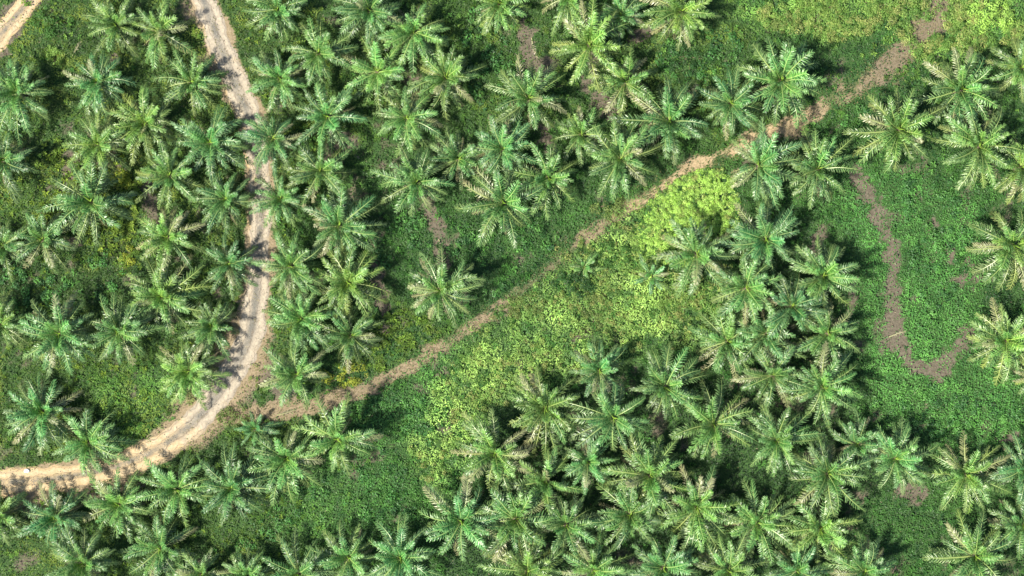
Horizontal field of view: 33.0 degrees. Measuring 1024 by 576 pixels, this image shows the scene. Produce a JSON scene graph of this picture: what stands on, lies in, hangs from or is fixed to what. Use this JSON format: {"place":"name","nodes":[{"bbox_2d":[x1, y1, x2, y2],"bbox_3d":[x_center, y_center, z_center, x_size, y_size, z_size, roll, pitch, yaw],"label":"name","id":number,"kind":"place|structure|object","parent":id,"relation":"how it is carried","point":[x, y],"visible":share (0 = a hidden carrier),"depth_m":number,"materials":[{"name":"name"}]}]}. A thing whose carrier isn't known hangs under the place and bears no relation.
{"place":"outdoors","nodes":[
{"label":"outdoors","id":0,"kind":"place"},
{"bbox_2d":[0,0,272,497],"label":"dirt road","id":1,"kind":"structure","parent":0,"point":[242,351],"depth_m":259.88,"materials":[{"name":"soil"}]},
{"bbox_2d":[0,0,1023,575],"bbox_3d":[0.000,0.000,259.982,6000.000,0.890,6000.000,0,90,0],"label":"ground","id":2,"kind":"structure","parent":0,"point":[870,188],"depth_m":259.94,"materials":[{"name":"plant"}]},
{"bbox_2d":[0,129,39,204],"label":"oil palm","id":3,"kind":"object","parent":2,"relation":"on","point":[7,158],"visible":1,"depth_m":255.58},
{"bbox_2d":[0,55,54,144],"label":"oil palm","id":4,"kind":"object","parent":2,"relation":"on","point":[18,88],"visible":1,"depth_m":254.62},
{"bbox_2d":[2,371,83,455],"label":"oil palm","id":5,"kind":"object","parent":2,"relation":"on","point":[39,413],"visible":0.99,"depth_m":255.89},
{"bbox_2d":[10,209,78,273],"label":"oil palm","id":6,"kind":"object","parent":2,"relation":"on","point":[46,240],"visible":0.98,"depth_m":255.58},
{"bbox_2d":[11,480,92,551],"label":"oil palm","id":7,"kind":"object","parent":2,"relation":"on","point":[50,518],"visible":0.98,"depth_m":256.50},
{"bbox_2d":[17,289,101,375],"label":"oil palm","id":8,"kind":"object","parent":2,"relation":"on","point":[64,337],"visible":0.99,"depth_m":253.26,"materials":[{"name":"plant"}]},
{"bbox_2d":[45,521,121,575],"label":"oil palm","id":9,"kind":"object","parent":2,"relation":"on","point":[84,560],"visible":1,"depth_m":253.93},
{"bbox_2d":[36,161,136,247],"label":"oil palm","id":10,"kind":"object","parent":2,"relation":"on","point":[74,201],"visible":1,"depth_m":253.61,"materials":[{"name":"plant"}]},
{"bbox_2d":[50,402,139,480],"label":"oil palm","id":11,"kind":"object","parent":2,"relation":"on","point":[93,439],"visible":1,"depth_m":256.19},
{"bbox_2d":[61,109,134,183],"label":"oil palm","id":12,"kind":"object","parent":2,"relation":"on","point":[104,141],"visible":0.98,"depth_m":254.79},
{"bbox_2d":[62,50,137,122],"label":"oil palm","id":13,"kind":"object","parent":2,"relation":"on","point":[95,84],"visible":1,"depth_m":255.67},
{"bbox_2d":[81,0,149,57],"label":"oil palm","id":14,"kind":"object","parent":2,"relation":"on","point":[112,20],"visible":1,"depth_m":256.25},
{"bbox_2d":[81,466,155,543],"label":"oil palm","id":15,"kind":"object","parent":2,"relation":"on","point":[122,505],"visible":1,"depth_m":256.48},
{"bbox_2d":[83,291,165,366],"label":"oil palm","id":16,"kind":"object","parent":2,"relation":"on","point":[110,324],"visible":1,"depth_m":254.27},
{"bbox_2d":[104,81,176,165],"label":"oil palm","id":17,"kind":"object","parent":2,"relation":"on","point":[145,121],"visible":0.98,"depth_m":255.35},
{"bbox_2d":[118,510,198,575],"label":"oil palm","id":18,"kind":"object","parent":2,"relation":"on","point":[164,552],"visible":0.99,"depth_m":255.77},
{"bbox_2d":[131,0,198,69],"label":"oil palm","id":19,"kind":"object","parent":2,"relation":"on","point":[157,38],"visible":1,"depth_m":256.43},
{"bbox_2d":[124,251,213,336],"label":"oil palm","id":20,"kind":"object","parent":2,"relation":"on","point":[154,300],"visible":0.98,"depth_m":255.90,"materials":[{"name":"plant"}]},
{"bbox_2d":[135,203,205,274],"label":"oil palm","id":21,"kind":"object","parent":2,"relation":"on","point":[170,235],"visible":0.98,"depth_m":255.50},
{"bbox_2d":[134,141,207,212],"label":"oil palm","id":22,"kind":"object","parent":2,"relation":"on","point":[159,170],"visible":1,"depth_m":255.41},
{"bbox_2d":[135,451,216,527],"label":"oil palm","id":23,"kind":"object","parent":2,"relation":"on","point":[166,494],"visible":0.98,"depth_m":256.28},
{"bbox_2d":[153,46,231,116],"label":"oil palm","id":24,"kind":"object","parent":2,"relation":"on","point":[191,84],"visible":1,"depth_m":257.40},
{"bbox_2d":[156,340,232,410],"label":"oil palm","id":25,"kind":"object","parent":2,"relation":"on","point":[180,364],"visible":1,"depth_m":256.21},
{"bbox_2d":[178,297,240,360],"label":"oil palm","id":26,"kind":"object","parent":2,"relation":"on","point":[210,328],"visible":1,"depth_m":256.79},
{"bbox_2d":[169,105,252,186],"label":"oil palm","id":27,"kind":"object","parent":2,"relation":"on","point":[200,136],"visible":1,"depth_m":255.99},
{"bbox_2d":[188,167,259,234],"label":"oil palm","id":28,"kind":"object","parent":2,"relation":"on","point":[220,206],"visible":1,"depth_m":256.53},
{"bbox_2d":[200,230,266,300],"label":"oil palm","id":29,"kind":"object","parent":2,"relation":"on","point":[229,260],"visible":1,"depth_m":256.81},
{"bbox_2d":[197,440,284,526],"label":"oil palm","id":30,"kind":"object","parent":2,"relation":"on","point":[233,484],"visible":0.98,"depth_m":254.99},
{"bbox_2d":[234,111,306,176],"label":"oil palm","id":31,"kind":"object","parent":2,"relation":"on","point":[253,136],"visible":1,"depth_m":254.40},
{"bbox_2d":[244,0,307,41],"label":"oil palm","id":32,"kind":"object","parent":2,"relation":"on","point":[275,11],"visible":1,"depth_m":255.82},
{"bbox_2d":[245,48,308,114],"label":"oil palm","id":33,"kind":"object","parent":2,"relation":"on","point":[280,75],"visible":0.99,"depth_m":255.23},
{"bbox_2d":[246,169,311,228],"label":"oil palm","id":34,"kind":"object","parent":2,"relation":"on","point":[277,203],"visible":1,"depth_m":255.79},
{"bbox_2d":[243,422,325,505],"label":"oil palm","id":35,"kind":"object","parent":2,"relation":"on","point":[286,459],"visible":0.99,"depth_m":254.63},
{"bbox_2d":[251,227,327,300],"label":"oil palm","id":36,"kind":"object","parent":2,"relation":"on","point":[292,269],"visible":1,"depth_m":254.94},
{"bbox_2d":[258,338,330,411],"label":"oil palm","id":37,"kind":"object","parent":2,"relation":"on","point":[280,370],"visible":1,"depth_m":254.27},
{"bbox_2d":[259,527,338,575],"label":"oil palm","id":38,"kind":"object","parent":2,"relation":"on","point":[303,569],"visible":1,"depth_m":255.40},
{"bbox_2d":[260,282,339,356],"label":"oil palm","id":39,"kind":"object","parent":2,"relation":"on","point":[304,322],"visible":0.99,"depth_m":255.05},
{"bbox_2d":[281,136,356,203],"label":"oil palm","id":40,"kind":"object","parent":2,"relation":"on","point":[327,170],"visible":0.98,"depth_m":254.84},
{"bbox_2d":[281,14,360,92],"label":"oil palm","id":41,"kind":"object","parent":2,"relation":"on","point":[330,54],"visible":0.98,"depth_m":254.85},
{"bbox_2d":[291,77,372,154],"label":"oil palm","id":42,"kind":"object","parent":2,"relation":"on","point":[329,123],"visible":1,"depth_m":254.36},
{"bbox_2d":[291,390,384,477],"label":"oil palm","id":43,"kind":"object","parent":2,"relation":"on","point":[325,443],"visible":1,"depth_m":254.18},
{"bbox_2d":[305,519,380,575],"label":"oil palm","id":44,"kind":"object","parent":2,"relation":"on","point":[341,556],"visible":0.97,"depth_m":255.89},
{"bbox_2d":[302,185,386,263],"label":"oil palm","id":45,"kind":"object","parent":2,"relation":"on","point":[333,218],"visible":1,"depth_m":254.27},
{"bbox_2d":[318,301,384,373],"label":"oil palm","id":46,"kind":"object","parent":2,"relation":"on","point":[347,342],"visible":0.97,"depth_m":255.78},
{"bbox_2d":[316,244,393,320],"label":"oil palm","id":47,"kind":"object","parent":2,"relation":"on","point":[345,278],"visible":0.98,"depth_m":254.96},
{"bbox_2d":[331,0,405,49],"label":"oil palm","id":48,"kind":"object","parent":2,"relation":"on","point":[370,19],"visible":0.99,"depth_m":253.99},
{"bbox_2d":[338,27,422,115],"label":"oil palm","id":49,"kind":"object","parent":2,"relation":"on","point":[376,78],"visible":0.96,"depth_m":255.72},
{"bbox_2d":[365,510,442,575],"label":"oil palm","id":50,"kind":"object","parent":2,"relation":"on","point":[391,564],"visible":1,"depth_m":254.01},
{"bbox_2d":[371,78,445,157],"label":"oil palm","id":51,"kind":"object","parent":2,"relation":"on","point":[398,122],"visible":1,"depth_m":254.58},
{"bbox_2d":[370,143,455,216],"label":"oil palm","id":52,"kind":"object","parent":2,"relation":"on","point":[416,186],"visible":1,"depth_m":253.86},
{"bbox_2d":[377,1,451,77],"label":"oil palm","id":53,"kind":"object","parent":2,"relation":"on","point":[408,31],"visible":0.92,"depth_m":255.24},
{"bbox_2d":[407,245,485,329],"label":"oil palm","id":54,"kind":"object","parent":2,"relation":"on","point":[433,297],"visible":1,"depth_m":253.98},
{"bbox_2d":[406,43,486,122],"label":"oil palm","id":55,"kind":"object","parent":2,"relation":"on","point":[441,87],"visible":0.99,"depth_m":254.88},
{"bbox_2d":[427,124,491,191],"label":"oil palm","id":56,"kind":"object","parent":2,"relation":"on","point":[470,152],"visible":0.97,"depth_m":255.49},
{"bbox_2d":[418,473,509,562],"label":"oil palm","id":57,"kind":"object","parent":2,"relation":"on","point":[443,527],"visible":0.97,"depth_m":254.03,"materials":[{"name":"plant"}]},
{"bbox_2d":[450,407,537,493],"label":"oil palm","id":58,"kind":"object","parent":2,"relation":"on","point":[486,438],"visible":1,"depth_m":254.10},
{"bbox_2d":[455,162,544,249],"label":"oil palm","id":59,"kind":"object","parent":2,"relation":"on","point":[497,212],"visible":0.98,"depth_m":253.55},
{"bbox_2d":[473,0,530,35],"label":"oil palm","id":60,"kind":"object","parent":2,"relation":"on","point":[493,10],"visible":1,"depth_m":255.84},
{"bbox_2d":[467,114,540,181],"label":"oil palm","id":61,"kind":"object","parent":2,"relation":"on","point":[495,149],"visible":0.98,"depth_m":254.37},
{"bbox_2d":[0,0,1020,575],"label":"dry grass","id":62,"kind":"structure","parent":2,"relation":"on","point":[532,264],"depth_m":259.79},
{"bbox_2d":[0,1,1021,575],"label":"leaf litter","id":63,"kind":"object","parent":2,"relation":"on","point":[504,307],"visible":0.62,"depth_m":259.87,"materials":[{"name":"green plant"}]},
{"bbox_2d":[0,0,1023,575],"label":"ground cover","id":64,"kind":"object","parent":2,"relation":"on","point":[542,250],"visible":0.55,"depth_m":259.61,"materials":[{"name":"green plant"}]},
{"bbox_2d":[0,0,1023,575],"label":"weeds","id":65,"kind":"object","parent":2,"relation":"on","point":[388,316],"visible":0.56,"depth_m":259.52,"materials":[{"name":"green plant"}]},
{"bbox_2d":[473,474,557,562],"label":"oil palm","id":66,"kind":"object","parent":2,"relation":"on","point":[516,513],"visible":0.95,"depth_m":252.61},
{"bbox_2d":[477,524,564,575],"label":"oil palm","id":67,"kind":"object","parent":2,"relation":"on","point":[528,568],"visible":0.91,"depth_m":253.86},
{"bbox_2d":[484,54,566,129],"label":"oil palm","id":68,"kind":"object","parent":2,"relation":"on","point":[529,98],"visible":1,"depth_m":253.77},
{"bbox_2d":[500,141,578,220],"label":"oil palm","id":69,"kind":"object","parent":2,"relation":"on","point":[557,177],"visible":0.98,"depth_m":254.65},
{"bbox_2d":[505,445,583,514],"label":"oil palm","id":70,"kind":"object","parent":2,"relation":"on","point":[542,484],"visible":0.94,"depth_m":254.40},
{"bbox_2d":[507,366,583,454],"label":"oil palm","id":71,"kind":"object","parent":2,"relation":"on","point":[543,411],"visible":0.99,"depth_m":254.74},
{"bbox_2d":[531,491,604,562],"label":"oil palm","id":72,"kind":"object","parent":2,"relation":"on","point":[567,518],"visible":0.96,"depth_m":253.56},
{"bbox_2d":[550,106,611,167],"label":"oil palm","id":73,"kind":"object","parent":2,"relation":"on","point":[580,138],"visible":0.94,"depth_m":256.25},
{"bbox_2d":[558,432,619,495],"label":"oil palm","id":74,"kind":"object","parent":2,"relation":"on","point":[594,451],"visible":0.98,"depth_m":254.34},
{"bbox_2d":[549,0,633,92],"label":"oil palm","id":75,"kind":"object","parent":2,"relation":"on","point":[590,38],"visible":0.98,"depth_m":253.16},
{"bbox_2d":[552,531,633,575],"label":"oil palm","id":76,"kind":"object","parent":2,"relation":"on","point":[593,567],"visible":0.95,"depth_m":255.48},
{"bbox_2d":[569,336,632,404],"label":"oil palm","id":77,"kind":"object","parent":2,"relation":"on","point":[605,368],"visible":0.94,"depth_m":254.77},
{"bbox_2d":[564,378,649,451],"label":"oil palm","id":78,"kind":"object","parent":2,"relation":"on","point":[611,418],"visible":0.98,"depth_m":253.34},
{"bbox_2d":[586,40,657,117],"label":"oil palm","id":79,"kind":"object","parent":2,"relation":"on","point":[625,81],"visible":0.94,"depth_m":255.88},
{"bbox_2d":[583,114,663,202],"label":"oil palm","id":80,"kind":"object","parent":2,"relation":"on","point":[618,170],"visible":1,"depth_m":254.24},
{"bbox_2d":[584,473,670,550],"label":"oil palm","id":81,"kind":"object","parent":2,"relation":"on","point":[637,521],"visible":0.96,"depth_m":254.20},
{"bbox_2d":[599,430,693,525],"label":"oil palm","id":82,"kind":"object","parent":2,"relation":"on","point":[640,464],"visible":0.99,"depth_m":253.75,"materials":[{"name":"plant"}]},
{"bbox_2d":[607,73,707,165],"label":"oil palm","id":83,"kind":"object","parent":2,"relation":"on","point":[653,122],"visible":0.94,"depth_m":255.09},
{"bbox_2d":[622,531,700,575],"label":"oil palm","id":84,"kind":"object","parent":2,"relation":"on","point":[673,565],"visible":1,"depth_m":253.81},
{"bbox_2d":[629,341,711,420],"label":"oil palm","id":85,"kind":"object","parent":2,"relation":"on","point":[664,384],"visible":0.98,"depth_m":254.83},
{"bbox_2d":[639,0,721,50],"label":"oil palm","id":86,"kind":"object","parent":2,"relation":"on","point":[692,8],"visible":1,"depth_m":254.01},
{"bbox_2d":[631,166,740,266],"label":"shrub","id":87,"kind":"object","parent":2,"relation":"on","point":[707,188],"visible":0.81,"depth_m":259.51,"materials":[{"name":"green plant"}]},
{"bbox_2d":[652,217,739,297],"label":"oil palm","id":88,"kind":"object","parent":2,"relation":"on","point":[695,245],"visible":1,"depth_m":253.56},
{"bbox_2d":[659,463,745,554],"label":"oil palm","id":89,"kind":"object","parent":2,"relation":"on","point":[696,516],"visible":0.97,"depth_m":254.14,"materials":[{"name":"plant"}]},
{"bbox_2d":[403,0,1023,481],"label":"scrub","id":90,"kind":"object","parent":2,"relation":"on","point":[933,42],"visible":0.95,"depth_m":259.31,"materials":[{"name":"green plant"}]},
{"bbox_2d":[668,375,760,459],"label":"oil palm","id":91,"kind":"object","parent":2,"relation":"on","point":[713,424],"visible":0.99,"depth_m":254.24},
{"bbox_2d":[688,303,763,379],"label":"oil palm","id":92,"kind":"object","parent":2,"relation":"on","point":[736,342],"visible":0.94,"depth_m":255.98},
{"bbox_2d":[695,64,765,140],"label":"oil palm","id":93,"kind":"object","parent":2,"relation":"on","point":[744,90],"visible":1,"depth_m":255.57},
{"bbox_2d":[691,528,770,575],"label":"oil palm","id":94,"kind":"object","parent":2,"relation":"on","point":[724,569],"visible":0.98,"depth_m":254.36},
{"bbox_2d":[711,248,782,329],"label":"oil palm","id":95,"kind":"object","parent":2,"relation":"on","point":[747,286],"visible":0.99,"depth_m":253.48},
{"bbox_2d":[714,477,798,565],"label":"oil palm","id":96,"kind":"object","parent":2,"relation":"on","point":[769,525],"visible":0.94,"depth_m":255.33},
{"bbox_2d":[718,196,801,279],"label":"oil palm","id":97,"kind":"object","parent":2,"relation":"on","point":[765,239],"visible":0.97,"depth_m":254.03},
{"bbox_2d":[727,304,806,368],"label":"oil palm","id":98,"kind":"object","parent":2,"relation":"on","point":[762,332],"visible":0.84,"depth_m":254.86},
{"bbox_2d":[730,116,804,210],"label":"oil palm","id":99,"kind":"object","parent":2,"relation":"on","point":[767,159],"visible":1,"depth_m":253.89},
{"bbox_2d":[730,338,812,407],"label":"oil palm","id":100,"kind":"object","parent":2,"relation":"on","point":[776,374],"visible":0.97,"depth_m":254.65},
{"bbox_2d":[735,36,826,127],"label":"oil palm","id":101,"kind":"object","parent":2,"relation":"on","point":[801,79],"visible":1,"depth_m":254.41,"materials":[{"name":"plant"}]},
{"bbox_2d":[745,397,824,477],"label":"oil palm","id":102,"kind":"object","parent":2,"relation":"on","point":[776,437],"visible":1,"depth_m":254.78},
{"bbox_2d":[762,272,827,347],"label":"oil palm","id":103,"kind":"object","parent":2,"relation":"on","point":[795,302],"visible":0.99,"depth_m":253.72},
{"bbox_2d":[764,524,835,575],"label":"oil palm","id":104,"kind":"object","parent":2,"relation":"on","point":[796,568],"visible":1,"depth_m":255.92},
{"bbox_2d":[778,125,862,208],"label":"oil palm","id":105,"kind":"object","parent":2,"relation":"on","point":[818,164],"visible":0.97,"depth_m":254.96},
{"bbox_2d":[776,490,864,566],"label":"oil palm","id":106,"kind":"object","parent":2,"relation":"on","point":[824,528],"visible":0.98,"depth_m":255.33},
{"bbox_2d":[780,339,863,428],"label":"oil palm","id":107,"kind":"object","parent":2,"relation":"on","point":[824,382],"visible":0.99,"depth_m":253.55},
{"bbox_2d":[783,234,860,315],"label":"oil palm","id":108,"kind":"object","parent":2,"relation":"on","point":[819,281],"visible":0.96,"depth_m":254.22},
{"bbox_2d":[793,298,860,369],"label":"oil palm","id":109,"kind":"object","parent":2,"relation":"on","point":[815,342],"visible":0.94,"depth_m":255.09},
{"bbox_2d":[789,427,876,518],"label":"oil palm","id":110,"kind":"object","parent":2,"relation":"on","point":[826,475],"visible":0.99,"depth_m":254.24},
{"bbox_2d":[828,407,880,475],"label":"oil palm","id":111,"kind":"object","parent":2,"relation":"on","point":[869,436],"visible":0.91,"depth_m":255.59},
{"bbox_2d":[822,529,899,575],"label":"oil palm","id":112,"kind":"object","parent":2,"relation":"on","point":[863,567],"visible":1,"depth_m":255.17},
{"bbox_2d":[842,87,946,173],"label":"oil palm","id":113,"kind":"object","parent":2,"relation":"on","point":[896,129],"visible":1,"depth_m":254.00,"materials":[{"name":"plant"}]},
{"bbox_2d":[859,417,939,495],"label":"oil palm","id":114,"kind":"object","parent":2,"relation":"on","point":[897,461],"visible":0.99,"depth_m":253.99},
{"bbox_2d":[911,46,1002,132],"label":"oil palm","id":115,"kind":"object","parent":2,"relation":"on","point":[965,90],"visible":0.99,"depth_m":254.84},
{"bbox_2d":[918,430,1011,513],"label":"oil palm","id":116,"kind":"object","parent":2,"relation":"on","point":[975,482],"visible":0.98,"depth_m":254.79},
{"bbox_2d":[923,508,1017,575],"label":"oil palm","id":117,"kind":"object","parent":2,"relation":"on","point":[970,566],"visible":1,"depth_m":254.45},
{"bbox_2d":[932,105,1023,190],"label":"oil palm","id":118,"kind":"object","parent":2,"relation":"on","point":[975,143],"visible":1,"depth_m":253.69,"materials":[{"name":"plant"}]},
{"bbox_2d":[965,208,1023,291],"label":"oil palm","id":119,"kind":"object","parent":2,"relation":"on","point":[1002,257],"visible":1,"depth_m":255.01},
{"bbox_2d":[967,297,1023,386],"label":"oil palm","id":120,"kind":"object","parent":2,"relation":"on","point":[1003,343],"visible":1,"depth_m":255.25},
{"bbox_2d":[986,489,1023,559],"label":"oil palm","id":121,"kind":"object","parent":2,"relation":"on","point":[1017,531],"visible":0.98,"depth_m":255.50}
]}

